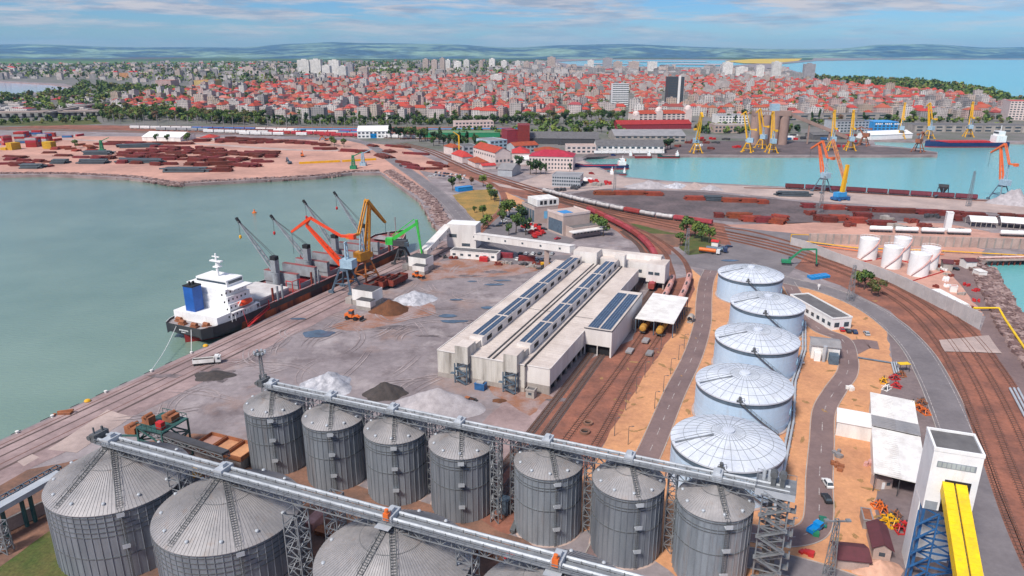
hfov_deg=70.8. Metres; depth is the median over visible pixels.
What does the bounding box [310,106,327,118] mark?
apartment block
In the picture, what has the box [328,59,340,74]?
tower block
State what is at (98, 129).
railway track
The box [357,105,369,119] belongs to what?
apartment block
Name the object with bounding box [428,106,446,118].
city house
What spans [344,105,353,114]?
city house
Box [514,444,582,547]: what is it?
grain silo
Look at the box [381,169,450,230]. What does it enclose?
causeway rocks
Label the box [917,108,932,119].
city house
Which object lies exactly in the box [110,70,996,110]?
city houses
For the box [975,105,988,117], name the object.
city house
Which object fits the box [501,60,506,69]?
tower block
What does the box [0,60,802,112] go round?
city blocks
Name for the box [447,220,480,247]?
transfer tower
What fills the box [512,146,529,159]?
red roof house
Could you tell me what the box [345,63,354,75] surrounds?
tower block
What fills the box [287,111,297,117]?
city house
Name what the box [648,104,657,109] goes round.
city house
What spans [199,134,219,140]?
red roof house
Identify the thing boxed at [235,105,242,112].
apartment block
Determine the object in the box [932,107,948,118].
apartment block
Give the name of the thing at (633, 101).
apartment block
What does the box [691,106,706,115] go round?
apartment block
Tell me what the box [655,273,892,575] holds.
tank farm soil
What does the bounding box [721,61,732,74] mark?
tower block
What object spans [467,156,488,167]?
red roof house
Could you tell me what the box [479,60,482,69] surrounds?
tower block
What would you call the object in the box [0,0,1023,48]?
sky
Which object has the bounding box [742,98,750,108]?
apartment block
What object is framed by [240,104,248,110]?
apartment block
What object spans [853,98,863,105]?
apartment block
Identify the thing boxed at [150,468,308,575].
grain silo
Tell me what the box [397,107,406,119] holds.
apartment block
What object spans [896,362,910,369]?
yellow canopy
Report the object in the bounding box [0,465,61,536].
quay conveyor
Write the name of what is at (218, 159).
steel stack
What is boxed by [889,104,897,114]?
apartment block
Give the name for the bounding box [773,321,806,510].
pipe rack
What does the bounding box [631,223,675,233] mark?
track verge
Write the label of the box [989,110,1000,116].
city house
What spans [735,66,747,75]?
tower block
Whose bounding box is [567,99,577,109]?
apartment block
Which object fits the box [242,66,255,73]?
tower block
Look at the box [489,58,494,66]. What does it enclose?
tower block
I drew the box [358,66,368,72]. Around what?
tower block
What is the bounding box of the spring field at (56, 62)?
[0,61,252,63]
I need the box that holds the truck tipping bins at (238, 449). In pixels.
[191,432,250,468]
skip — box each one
[474,380,486,390]
[807,275,815,279]
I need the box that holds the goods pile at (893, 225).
[887,223,904,228]
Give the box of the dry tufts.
[600,300,880,540]
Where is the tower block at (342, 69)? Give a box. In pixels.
[338,65,347,75]
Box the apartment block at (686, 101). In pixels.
[682,99,689,104]
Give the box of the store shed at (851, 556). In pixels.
[831,541,872,569]
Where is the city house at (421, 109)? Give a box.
[415,105,425,115]
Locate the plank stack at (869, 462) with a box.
[863,459,871,466]
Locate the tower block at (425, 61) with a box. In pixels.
[422,58,428,71]
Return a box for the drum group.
[830,460,844,471]
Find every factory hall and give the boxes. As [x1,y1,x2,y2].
[119,73,143,77]
[155,80,178,85]
[194,80,221,85]
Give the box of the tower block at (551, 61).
[547,56,555,66]
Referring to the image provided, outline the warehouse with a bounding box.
[437,255,642,394]
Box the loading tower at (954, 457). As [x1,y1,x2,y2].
[902,427,985,575]
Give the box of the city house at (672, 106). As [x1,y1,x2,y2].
[667,103,683,110]
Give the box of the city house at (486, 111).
[479,108,498,119]
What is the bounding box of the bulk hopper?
[935,184,948,197]
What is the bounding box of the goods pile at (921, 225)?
[916,223,932,227]
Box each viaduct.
[0,109,104,117]
[43,98,134,117]
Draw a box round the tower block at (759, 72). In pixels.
[755,65,764,76]
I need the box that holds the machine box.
[496,494,509,515]
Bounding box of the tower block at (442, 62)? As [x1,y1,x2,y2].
[440,57,445,72]
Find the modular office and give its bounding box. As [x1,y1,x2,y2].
[552,171,583,186]
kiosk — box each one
[525,385,537,398]
[949,284,957,292]
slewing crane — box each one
[689,112,703,153]
[740,111,757,152]
[753,108,769,148]
[764,111,778,153]
[826,110,837,150]
[843,110,856,150]
[899,102,905,138]
[921,103,937,138]
[962,102,974,136]
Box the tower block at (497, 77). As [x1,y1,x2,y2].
[490,74,502,80]
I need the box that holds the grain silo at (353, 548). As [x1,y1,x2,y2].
[313,509,470,575]
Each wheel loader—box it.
[344,309,366,321]
[412,270,425,278]
[465,396,477,400]
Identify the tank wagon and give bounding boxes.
[542,188,552,194]
[552,190,562,196]
[562,193,572,199]
[572,196,584,202]
[584,199,596,205]
[596,201,609,208]
[610,204,623,211]
[639,210,655,216]
[639,320,651,333]
[656,213,672,219]
[656,322,667,335]
[664,282,672,293]
[668,274,675,284]
[678,288,686,296]
[682,280,689,291]
[685,272,691,283]
[869,225,892,232]
[895,226,918,232]
[920,227,944,233]
[946,228,971,234]
[1000,229,1023,236]
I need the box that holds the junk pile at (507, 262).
[501,261,512,264]
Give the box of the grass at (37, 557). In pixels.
[0,531,67,575]
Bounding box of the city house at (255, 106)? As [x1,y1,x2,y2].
[248,102,262,111]
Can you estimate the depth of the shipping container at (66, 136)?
946.92 m
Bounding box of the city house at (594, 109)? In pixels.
[591,107,601,113]
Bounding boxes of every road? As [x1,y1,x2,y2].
[34,136,369,150]
[197,133,529,264]
[493,182,623,191]
[499,255,571,259]
[587,270,716,557]
[747,263,1023,575]
[747,548,853,575]
[750,283,857,545]
[841,339,878,353]
[954,263,1023,371]
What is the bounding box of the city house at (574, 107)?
[568,102,581,114]
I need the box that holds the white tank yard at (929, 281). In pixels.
[825,244,983,315]
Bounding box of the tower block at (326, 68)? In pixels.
[322,64,331,74]
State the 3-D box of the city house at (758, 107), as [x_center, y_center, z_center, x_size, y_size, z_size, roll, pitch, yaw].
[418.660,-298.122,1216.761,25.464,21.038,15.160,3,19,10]
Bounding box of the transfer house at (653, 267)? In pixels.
[573,246,669,289]
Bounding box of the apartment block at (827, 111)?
[823,109,832,112]
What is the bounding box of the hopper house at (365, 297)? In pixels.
[345,284,382,310]
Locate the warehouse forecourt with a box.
[482,365,577,467]
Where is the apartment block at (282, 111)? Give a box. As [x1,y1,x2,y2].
[275,108,288,117]
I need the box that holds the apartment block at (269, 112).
[259,105,272,115]
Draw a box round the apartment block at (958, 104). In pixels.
[951,102,961,106]
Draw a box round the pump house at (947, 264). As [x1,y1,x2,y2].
[941,259,953,270]
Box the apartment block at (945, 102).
[940,98,951,106]
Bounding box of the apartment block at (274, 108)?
[270,105,280,113]
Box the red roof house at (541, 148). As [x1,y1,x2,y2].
[533,147,559,151]
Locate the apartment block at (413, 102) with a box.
[409,100,418,105]
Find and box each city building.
[426,130,499,137]
[453,120,493,127]
[456,143,474,154]
[476,137,506,148]
[501,128,517,143]
[517,123,529,141]
[565,144,595,153]
[611,83,628,105]
[665,76,684,103]
[709,123,744,132]
[712,114,748,123]
[747,112,888,120]
[823,119,870,132]
[866,120,900,130]
[902,122,1023,132]
[1000,99,1023,119]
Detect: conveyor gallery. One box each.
[420,224,448,253]
[473,232,574,267]
[940,481,983,575]
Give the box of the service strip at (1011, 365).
[950,264,1023,395]
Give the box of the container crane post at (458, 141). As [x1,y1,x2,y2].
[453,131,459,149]
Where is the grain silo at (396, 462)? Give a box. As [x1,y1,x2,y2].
[363,410,430,505]
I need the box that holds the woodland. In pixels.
[0,59,1023,133]
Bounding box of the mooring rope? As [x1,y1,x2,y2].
[152,327,175,368]
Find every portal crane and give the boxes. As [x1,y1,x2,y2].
[291,216,360,294]
[345,199,386,282]
[809,140,835,193]
[986,143,1018,198]
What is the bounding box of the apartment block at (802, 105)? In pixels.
[798,101,809,111]
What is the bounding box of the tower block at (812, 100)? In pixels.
[805,96,817,105]
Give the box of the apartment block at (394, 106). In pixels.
[389,104,398,114]
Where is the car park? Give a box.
[479,209,574,254]
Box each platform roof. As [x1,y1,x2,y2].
[292,128,356,129]
[428,128,516,129]
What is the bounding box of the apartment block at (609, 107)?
[604,103,615,110]
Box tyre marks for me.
[113,266,502,420]
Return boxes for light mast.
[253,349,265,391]
[684,228,689,254]
[818,176,825,212]
[822,518,851,575]
[846,265,856,301]
[965,172,975,206]
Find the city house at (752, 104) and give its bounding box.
[749,102,758,111]
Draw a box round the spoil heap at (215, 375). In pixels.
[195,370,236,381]
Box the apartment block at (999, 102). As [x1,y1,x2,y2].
[996,99,1002,107]
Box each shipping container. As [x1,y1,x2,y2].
[9,144,20,147]
[13,134,24,136]
[25,140,36,142]
[36,134,46,136]
[62,135,71,137]
[479,256,488,261]
[500,252,513,257]
[518,255,534,261]
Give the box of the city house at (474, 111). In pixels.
[471,107,481,116]
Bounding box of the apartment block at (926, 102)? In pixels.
[923,99,935,105]
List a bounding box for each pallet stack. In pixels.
[798,548,814,557]
[831,448,843,458]
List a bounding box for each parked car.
[818,515,826,527]
[820,493,832,503]
[821,478,833,488]
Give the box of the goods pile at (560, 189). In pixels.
[554,187,565,190]
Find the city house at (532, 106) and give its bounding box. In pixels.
[527,103,535,116]
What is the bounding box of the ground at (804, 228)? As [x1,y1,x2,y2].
[726,222,988,233]
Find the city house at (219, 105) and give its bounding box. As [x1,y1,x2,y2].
[216,102,228,109]
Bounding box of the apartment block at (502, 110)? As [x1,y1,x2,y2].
[496,106,506,118]
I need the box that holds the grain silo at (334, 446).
[301,402,366,491]
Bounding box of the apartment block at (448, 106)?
[445,103,454,114]
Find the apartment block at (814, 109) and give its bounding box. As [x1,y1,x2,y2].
[804,106,823,112]
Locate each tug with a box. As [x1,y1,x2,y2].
[589,167,613,174]
[607,169,626,175]
[632,150,651,157]
[657,150,679,157]
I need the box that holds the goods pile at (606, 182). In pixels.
[604,180,611,184]
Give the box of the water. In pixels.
[0,60,1023,439]
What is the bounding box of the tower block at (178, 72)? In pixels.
[174,69,183,80]
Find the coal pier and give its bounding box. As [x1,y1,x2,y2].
[582,141,936,157]
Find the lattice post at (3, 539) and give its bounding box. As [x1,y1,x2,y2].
[0,519,14,554]
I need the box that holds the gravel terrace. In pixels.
[573,189,1023,228]
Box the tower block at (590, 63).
[587,60,593,67]
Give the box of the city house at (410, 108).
[404,105,414,118]
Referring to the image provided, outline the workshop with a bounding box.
[835,392,922,495]
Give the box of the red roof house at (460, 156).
[451,150,473,162]
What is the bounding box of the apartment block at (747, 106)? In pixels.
[745,103,750,112]
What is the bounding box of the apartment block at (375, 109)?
[370,103,380,118]
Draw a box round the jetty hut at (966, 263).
[959,258,978,268]
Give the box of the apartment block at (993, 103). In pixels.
[988,101,996,107]
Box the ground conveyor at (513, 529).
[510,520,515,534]
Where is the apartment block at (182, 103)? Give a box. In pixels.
[176,99,191,110]
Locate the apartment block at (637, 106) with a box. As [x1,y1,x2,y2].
[633,103,643,110]
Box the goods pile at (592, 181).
[588,179,598,182]
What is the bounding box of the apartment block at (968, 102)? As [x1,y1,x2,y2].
[962,99,977,106]
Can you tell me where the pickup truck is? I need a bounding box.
[806,519,824,534]
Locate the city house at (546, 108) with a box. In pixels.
[541,107,552,115]
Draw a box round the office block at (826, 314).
[790,293,852,329]
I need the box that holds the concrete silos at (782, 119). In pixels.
[749,104,847,144]
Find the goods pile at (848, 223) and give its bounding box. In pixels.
[843,221,856,226]
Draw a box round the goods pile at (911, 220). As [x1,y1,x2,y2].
[904,218,919,222]
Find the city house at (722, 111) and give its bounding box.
[717,109,725,113]
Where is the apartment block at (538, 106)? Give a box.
[534,103,540,108]
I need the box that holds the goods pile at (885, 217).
[880,215,894,219]
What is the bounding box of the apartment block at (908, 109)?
[898,104,912,117]
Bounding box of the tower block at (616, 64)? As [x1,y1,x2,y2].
[613,61,621,67]
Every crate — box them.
[305,508,327,531]
[314,524,333,537]
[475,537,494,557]
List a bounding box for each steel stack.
[3,157,19,160]
[9,162,20,165]
[11,155,29,158]
[16,159,32,161]
[32,159,46,162]
[41,151,56,153]
[54,154,72,156]
[72,156,90,157]
[90,155,106,158]
[93,143,121,144]
[104,155,117,159]
[105,141,125,142]
[115,159,128,163]
[116,151,134,153]
[124,141,145,143]
[127,154,144,157]
[129,160,143,163]
[136,154,151,157]
[138,149,149,151]
[147,153,164,156]
[149,162,162,165]
[154,141,175,143]
[157,145,171,147]
[158,157,177,159]
[159,154,181,157]
[162,162,178,164]
[163,142,194,144]
[165,151,180,153]
[181,151,191,153]
[183,161,193,165]
[186,157,208,161]
[192,151,208,153]
[193,138,211,141]
[193,162,210,165]
[198,146,215,148]
[203,156,218,157]
[204,161,237,165]
[207,167,233,171]
[210,152,227,155]
[213,158,224,160]
[214,140,224,142]
[215,165,235,167]
[228,158,242,161]
[231,162,252,166]
[236,156,250,160]
[239,152,248,155]
[242,162,262,167]
[246,141,256,143]
[247,153,265,156]
[252,154,262,157]
[256,160,273,162]
[260,152,279,153]
[264,154,278,157]
[305,141,317,144]
[313,147,324,149]
[322,147,337,149]
[339,148,357,151]
[355,150,369,152]
[373,153,395,158]
[382,149,397,152]
[390,145,411,147]
[395,160,411,162]
[399,162,418,165]
[402,152,429,154]
[404,165,424,169]
[415,167,442,169]
[426,161,442,164]
[432,163,449,167]
[593,190,615,194]
[613,190,630,194]
[628,190,645,194]
[645,191,663,195]
[683,195,705,200]
[704,195,722,200]
[713,212,724,217]
[721,197,740,202]
[725,212,752,218]
[738,215,760,221]
[739,197,757,202]
[754,216,775,222]
[757,199,769,203]
[768,217,787,224]
[771,213,789,220]
[773,190,812,196]
[800,203,815,207]
[812,214,829,220]
[819,204,845,209]
[820,216,838,222]
[828,214,849,220]
[845,206,871,211]
[845,216,867,223]
[852,212,873,218]
[867,219,896,225]
[871,207,897,212]
[896,207,915,213]
[915,209,941,214]
[936,210,960,215]
[953,214,963,220]
[957,211,987,216]
[996,213,1016,216]
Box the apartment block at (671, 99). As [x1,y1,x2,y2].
[666,96,676,103]
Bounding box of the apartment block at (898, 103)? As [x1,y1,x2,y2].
[889,102,903,104]
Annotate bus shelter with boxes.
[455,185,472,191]
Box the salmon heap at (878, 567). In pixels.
[851,559,903,575]
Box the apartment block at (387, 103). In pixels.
[383,101,394,107]
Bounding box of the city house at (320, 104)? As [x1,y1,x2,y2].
[315,102,327,106]
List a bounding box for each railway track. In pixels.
[0,128,501,137]
[0,129,422,138]
[23,128,313,133]
[25,127,392,133]
[397,144,1023,568]
[400,143,1023,511]
[404,143,1023,456]
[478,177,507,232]
[496,194,657,502]
[496,231,645,482]
[511,186,768,239]
[512,184,789,242]
[512,192,675,511]
[528,190,691,473]
[723,231,1023,410]
[744,187,985,200]
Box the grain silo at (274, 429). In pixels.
[243,389,305,474]
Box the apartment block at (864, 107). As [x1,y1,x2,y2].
[856,103,875,112]
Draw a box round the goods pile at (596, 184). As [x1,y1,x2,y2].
[591,182,604,185]
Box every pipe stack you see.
[18,163,47,168]
[49,159,71,163]
[75,159,111,163]
[81,150,115,154]
[114,157,166,162]
[116,143,162,147]
[159,167,211,172]
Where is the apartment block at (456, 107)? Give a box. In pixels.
[451,104,460,115]
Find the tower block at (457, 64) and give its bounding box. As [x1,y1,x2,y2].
[454,61,461,70]
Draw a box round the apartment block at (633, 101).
[628,97,639,111]
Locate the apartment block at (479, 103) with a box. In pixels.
[472,100,486,108]
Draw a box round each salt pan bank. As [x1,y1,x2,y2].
[628,61,704,61]
[664,63,720,64]
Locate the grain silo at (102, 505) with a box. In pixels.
[42,441,193,575]
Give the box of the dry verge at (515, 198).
[505,192,523,210]
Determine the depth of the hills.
12248.17 m
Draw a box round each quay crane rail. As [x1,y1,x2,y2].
[0,242,442,448]
[0,244,446,456]
[0,247,452,470]
[1,247,447,463]
[1,251,419,444]
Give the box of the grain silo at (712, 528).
[671,478,754,575]
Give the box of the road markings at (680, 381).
[645,271,710,460]
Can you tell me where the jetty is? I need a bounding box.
[976,256,1023,265]
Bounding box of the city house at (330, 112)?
[328,110,334,116]
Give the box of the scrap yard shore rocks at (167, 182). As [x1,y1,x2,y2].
[0,169,379,186]
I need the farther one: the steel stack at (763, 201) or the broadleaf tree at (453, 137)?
the broadleaf tree at (453, 137)
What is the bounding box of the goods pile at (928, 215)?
[924,213,940,218]
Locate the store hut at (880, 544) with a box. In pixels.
[866,519,894,560]
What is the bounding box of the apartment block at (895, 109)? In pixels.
[892,107,913,116]
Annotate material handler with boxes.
[385,219,422,264]
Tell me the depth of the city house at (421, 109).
1249.55 m
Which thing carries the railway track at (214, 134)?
on the marshalling yard ground at (80, 127)
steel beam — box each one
[299,160,339,163]
[342,158,375,161]
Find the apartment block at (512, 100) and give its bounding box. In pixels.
[509,98,517,102]
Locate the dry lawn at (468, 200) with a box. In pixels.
[453,189,499,220]
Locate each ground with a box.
[0,58,1023,575]
[0,136,468,193]
[7,125,511,138]
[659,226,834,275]
[726,222,988,233]
[816,228,1023,237]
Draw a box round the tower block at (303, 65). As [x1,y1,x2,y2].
[297,59,309,72]
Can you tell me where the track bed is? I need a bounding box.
[481,276,694,533]
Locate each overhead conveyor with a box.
[86,425,643,575]
[254,373,789,553]
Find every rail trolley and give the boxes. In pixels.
[625,347,633,353]
[641,337,649,342]
[645,350,653,355]
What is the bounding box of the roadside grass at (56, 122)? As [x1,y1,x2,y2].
[0,120,101,125]
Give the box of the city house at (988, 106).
[974,104,990,110]
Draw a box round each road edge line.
[784,276,972,432]
[787,283,939,426]
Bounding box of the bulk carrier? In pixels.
[166,191,405,341]
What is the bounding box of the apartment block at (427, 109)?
[426,104,437,115]
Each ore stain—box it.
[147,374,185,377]
[194,368,235,382]
[372,325,422,329]
[418,335,439,336]
[454,275,482,276]
[485,270,508,273]
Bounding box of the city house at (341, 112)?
[334,108,345,116]
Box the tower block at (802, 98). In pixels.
[798,95,808,102]
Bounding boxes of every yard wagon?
[156,127,165,130]
[166,127,176,130]
[203,129,213,132]
[214,129,224,132]
[225,130,235,132]
[239,131,249,134]
[261,132,272,134]
[273,132,283,135]
[296,132,306,135]
[319,133,329,135]
[331,133,341,135]
[342,133,353,136]
[388,134,398,137]
[399,135,410,137]
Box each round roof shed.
[965,215,997,228]
[996,216,1023,228]
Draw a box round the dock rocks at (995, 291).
[968,262,1023,367]
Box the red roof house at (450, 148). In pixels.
[444,143,460,154]
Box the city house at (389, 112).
[383,109,393,118]
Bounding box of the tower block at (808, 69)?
[802,63,815,78]
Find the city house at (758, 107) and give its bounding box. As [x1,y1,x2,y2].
[752,105,768,109]
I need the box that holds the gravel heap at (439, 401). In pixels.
[395,388,485,423]
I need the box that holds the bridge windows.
[197,277,241,284]
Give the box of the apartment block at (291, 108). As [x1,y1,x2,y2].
[280,105,295,112]
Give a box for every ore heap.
[362,382,408,401]
[368,299,408,315]
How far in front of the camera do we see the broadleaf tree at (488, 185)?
573.38 m
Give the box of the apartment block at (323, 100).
[317,99,329,103]
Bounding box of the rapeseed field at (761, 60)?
[730,58,801,62]
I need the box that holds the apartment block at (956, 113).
[952,108,961,117]
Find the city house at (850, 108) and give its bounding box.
[846,104,857,112]
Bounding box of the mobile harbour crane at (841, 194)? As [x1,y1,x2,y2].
[830,139,850,200]
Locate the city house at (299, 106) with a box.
[295,104,304,113]
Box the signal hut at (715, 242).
[711,239,719,246]
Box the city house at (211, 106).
[205,104,215,109]
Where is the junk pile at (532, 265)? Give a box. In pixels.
[525,263,536,267]
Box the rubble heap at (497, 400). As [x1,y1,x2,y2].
[492,398,506,402]
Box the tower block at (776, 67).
[770,61,781,76]
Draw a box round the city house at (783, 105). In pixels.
[770,102,787,109]
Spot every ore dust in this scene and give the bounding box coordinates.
[328,303,435,330]
[419,259,539,280]
[487,385,552,415]
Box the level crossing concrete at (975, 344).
[939,335,1000,352]
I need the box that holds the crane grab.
[53,409,73,415]
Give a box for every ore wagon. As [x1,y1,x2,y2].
[363,276,386,285]
[375,274,397,289]
[385,272,407,287]
[586,206,597,213]
[595,210,606,217]
[604,214,615,223]
[613,219,625,228]
[622,224,634,233]
[623,207,641,214]
[630,229,641,238]
[638,234,648,244]
[644,240,653,251]
[648,281,656,289]
[649,246,657,253]
[673,215,689,220]
[692,217,712,224]
[785,183,803,188]
[805,184,822,189]
[825,185,840,190]
[846,186,865,192]
[867,188,887,193]
[888,189,909,195]
[910,190,931,196]
[932,192,954,198]
[955,193,977,199]
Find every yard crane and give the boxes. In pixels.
[99,137,108,149]
[350,152,361,168]
[359,149,371,165]
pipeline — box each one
[807,241,1023,255]
[818,245,943,254]
[973,307,1023,348]
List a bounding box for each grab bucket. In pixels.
[870,499,885,509]
[877,503,887,514]
[878,514,895,528]
[879,375,887,383]
[881,383,891,391]
[881,512,899,519]
[886,518,903,529]
[888,373,900,380]
[890,380,901,388]
[890,508,903,519]
[892,522,906,534]
[895,369,906,377]
[896,519,907,530]
[915,397,927,405]
[915,402,923,410]
[918,406,931,415]
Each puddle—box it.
[303,330,334,337]
[439,314,456,316]
[441,320,467,322]
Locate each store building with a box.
[142,131,195,141]
[357,125,389,137]
[479,163,495,169]
[497,163,520,176]
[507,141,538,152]
[513,155,528,164]
[530,131,598,143]
[594,139,664,150]
[608,129,685,141]
[614,119,691,128]
[805,131,840,139]
[857,130,912,139]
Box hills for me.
[0,42,1023,58]
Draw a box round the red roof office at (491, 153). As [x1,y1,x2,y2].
[473,142,509,163]
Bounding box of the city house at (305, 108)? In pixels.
[301,104,313,118]
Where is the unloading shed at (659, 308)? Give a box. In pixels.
[632,293,687,337]
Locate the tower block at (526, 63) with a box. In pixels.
[524,61,529,68]
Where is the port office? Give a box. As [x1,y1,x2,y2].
[529,149,575,170]
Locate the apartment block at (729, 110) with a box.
[725,107,734,113]
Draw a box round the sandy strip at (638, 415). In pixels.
[578,269,699,532]
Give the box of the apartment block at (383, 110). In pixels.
[381,108,394,114]
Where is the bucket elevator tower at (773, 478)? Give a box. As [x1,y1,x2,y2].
[750,468,796,575]
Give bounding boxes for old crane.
[855,126,872,145]
[910,131,925,152]
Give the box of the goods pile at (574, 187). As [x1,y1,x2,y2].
[570,185,579,189]
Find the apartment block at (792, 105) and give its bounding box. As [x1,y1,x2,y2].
[787,103,797,108]
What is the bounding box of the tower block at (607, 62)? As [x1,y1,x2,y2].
[602,57,612,68]
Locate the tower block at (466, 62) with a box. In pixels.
[463,59,469,69]
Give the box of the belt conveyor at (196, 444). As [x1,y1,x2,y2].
[139,430,229,459]
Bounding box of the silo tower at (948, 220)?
[943,211,953,229]
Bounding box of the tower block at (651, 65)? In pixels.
[647,61,656,70]
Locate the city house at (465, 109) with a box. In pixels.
[461,106,471,117]
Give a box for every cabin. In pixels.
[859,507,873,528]
[870,474,892,488]
[972,269,986,274]
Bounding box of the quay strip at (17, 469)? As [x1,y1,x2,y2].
[0,241,451,484]
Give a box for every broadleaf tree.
[95,103,103,108]
[98,111,105,120]
[109,109,118,121]
[113,107,121,112]
[122,102,130,108]
[136,109,144,120]
[151,110,158,120]
[175,107,182,112]
[194,109,202,120]
[206,113,214,123]
[214,110,221,123]
[226,114,233,123]
[234,113,241,124]
[253,112,260,124]
[258,109,266,116]
[313,115,319,125]
[395,127,402,139]
[404,126,412,134]
[415,129,422,141]
[423,131,427,140]
[430,136,435,145]
[434,132,441,143]
[439,134,447,145]
[448,176,455,189]
[451,134,457,142]
[454,135,463,143]
[461,137,468,142]
[478,174,486,185]
[479,204,486,211]
[480,218,487,228]
[482,213,492,224]
[486,183,493,193]
[487,188,494,199]
[490,190,497,201]
[497,209,506,224]
[498,199,512,216]
[505,199,516,212]
[505,222,511,234]
[510,213,521,232]
[514,110,520,119]
[514,155,523,164]
[515,204,525,214]
[517,115,524,121]
[518,209,528,218]
[519,217,531,234]
[526,161,533,173]
[531,111,537,122]
[532,159,541,172]
[548,110,557,115]
[560,112,566,122]
[590,214,598,220]
[592,216,602,223]
[597,218,610,235]
[606,111,613,117]
[614,111,622,118]
[675,232,685,245]
[679,215,696,233]
[691,221,700,237]
[696,222,708,241]
[702,227,716,242]
[852,270,864,286]
[857,269,875,289]
[867,279,878,292]
[870,279,887,296]
[909,110,916,116]
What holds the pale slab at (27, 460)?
on the quay strip at (17, 469)
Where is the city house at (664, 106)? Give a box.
[662,103,668,109]
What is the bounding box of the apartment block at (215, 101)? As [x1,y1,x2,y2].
[212,99,223,103]
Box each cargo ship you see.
[575,157,628,169]
[924,126,1009,147]
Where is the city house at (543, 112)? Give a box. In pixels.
[540,110,547,116]
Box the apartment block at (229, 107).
[222,104,235,113]
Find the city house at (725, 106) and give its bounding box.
[722,104,734,110]
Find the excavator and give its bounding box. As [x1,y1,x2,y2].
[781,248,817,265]
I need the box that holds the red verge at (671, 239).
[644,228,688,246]
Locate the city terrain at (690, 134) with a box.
[0,67,1023,157]
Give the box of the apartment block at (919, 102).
[914,100,922,105]
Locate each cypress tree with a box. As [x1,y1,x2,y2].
[388,123,391,135]
[447,133,450,143]
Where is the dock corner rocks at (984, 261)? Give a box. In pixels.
[977,254,1023,263]
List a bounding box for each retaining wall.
[0,501,45,534]
[808,233,1023,248]
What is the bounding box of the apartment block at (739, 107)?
[734,104,743,111]
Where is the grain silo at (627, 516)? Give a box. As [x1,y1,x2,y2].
[589,460,665,569]
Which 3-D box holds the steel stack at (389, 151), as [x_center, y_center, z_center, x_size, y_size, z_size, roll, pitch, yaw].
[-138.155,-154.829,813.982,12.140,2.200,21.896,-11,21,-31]
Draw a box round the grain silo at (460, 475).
[429,426,494,523]
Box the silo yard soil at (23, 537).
[0,433,532,575]
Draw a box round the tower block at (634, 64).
[628,61,638,70]
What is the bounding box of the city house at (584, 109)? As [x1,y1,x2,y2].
[582,107,589,113]
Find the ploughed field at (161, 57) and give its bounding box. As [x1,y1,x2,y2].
[135,57,195,58]
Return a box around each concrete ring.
[580,428,589,434]
[583,419,592,425]
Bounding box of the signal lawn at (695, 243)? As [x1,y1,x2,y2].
[679,234,720,254]
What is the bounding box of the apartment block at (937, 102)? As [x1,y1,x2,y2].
[935,99,940,105]
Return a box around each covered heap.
[299,371,351,394]
[393,291,437,305]
[624,180,666,188]
[664,182,685,188]
[682,182,705,189]
[700,185,722,190]
[985,189,1023,206]
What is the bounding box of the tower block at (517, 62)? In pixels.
[515,60,520,66]
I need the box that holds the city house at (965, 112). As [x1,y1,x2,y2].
[960,107,981,118]
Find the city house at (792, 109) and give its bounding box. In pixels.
[787,107,797,111]
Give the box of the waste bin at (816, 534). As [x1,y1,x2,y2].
[812,530,818,537]
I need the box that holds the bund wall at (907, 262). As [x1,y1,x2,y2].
[864,258,943,280]
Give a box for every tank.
[667,414,785,510]
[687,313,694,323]
[691,363,793,435]
[711,322,800,380]
[715,264,783,302]
[727,291,805,338]
[857,234,880,259]
[881,242,904,269]
[893,234,912,259]
[907,249,932,276]
[921,243,941,269]
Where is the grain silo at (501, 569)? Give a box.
[484,548,622,575]
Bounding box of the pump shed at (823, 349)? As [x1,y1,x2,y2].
[809,336,841,364]
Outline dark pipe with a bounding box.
[858,357,895,363]
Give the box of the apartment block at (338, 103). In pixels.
[332,102,341,107]
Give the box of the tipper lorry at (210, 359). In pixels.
[192,354,221,365]
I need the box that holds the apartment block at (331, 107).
[322,104,339,110]
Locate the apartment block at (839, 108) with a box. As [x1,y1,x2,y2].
[833,104,845,112]
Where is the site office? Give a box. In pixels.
[450,247,500,260]
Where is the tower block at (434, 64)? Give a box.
[431,59,437,72]
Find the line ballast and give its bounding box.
[448,160,1023,539]
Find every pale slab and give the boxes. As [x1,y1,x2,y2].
[17,454,38,465]
[48,410,130,452]
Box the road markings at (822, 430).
[753,283,848,537]
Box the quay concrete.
[515,161,1023,213]
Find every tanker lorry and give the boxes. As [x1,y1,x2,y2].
[699,247,720,254]
[706,246,727,252]
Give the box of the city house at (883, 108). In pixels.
[873,105,891,113]
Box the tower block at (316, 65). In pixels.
[309,59,322,76]
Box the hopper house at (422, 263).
[402,253,433,274]
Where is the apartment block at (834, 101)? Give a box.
[828,97,840,105]
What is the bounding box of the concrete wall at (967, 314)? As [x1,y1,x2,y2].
[790,237,982,328]
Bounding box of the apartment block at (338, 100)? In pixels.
[332,99,343,106]
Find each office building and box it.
[522,194,558,223]
[547,206,606,237]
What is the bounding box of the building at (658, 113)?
[628,105,691,121]
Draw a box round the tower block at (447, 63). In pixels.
[445,59,450,72]
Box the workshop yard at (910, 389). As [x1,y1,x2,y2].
[876,334,951,575]
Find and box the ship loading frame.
[122,408,193,454]
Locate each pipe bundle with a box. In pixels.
[891,362,899,374]
[1009,387,1023,416]
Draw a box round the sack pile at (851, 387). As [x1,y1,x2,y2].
[845,385,854,390]
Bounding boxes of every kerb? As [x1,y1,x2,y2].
[585,269,704,552]
[613,272,717,565]
[749,547,857,575]
[750,283,858,546]
[752,285,838,528]
[754,263,1022,549]
[784,283,936,427]
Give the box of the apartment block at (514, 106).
[509,102,522,115]
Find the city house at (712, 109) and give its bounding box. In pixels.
[708,104,716,116]
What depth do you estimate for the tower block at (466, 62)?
3999.89 m
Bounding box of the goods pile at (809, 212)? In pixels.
[803,210,816,215]

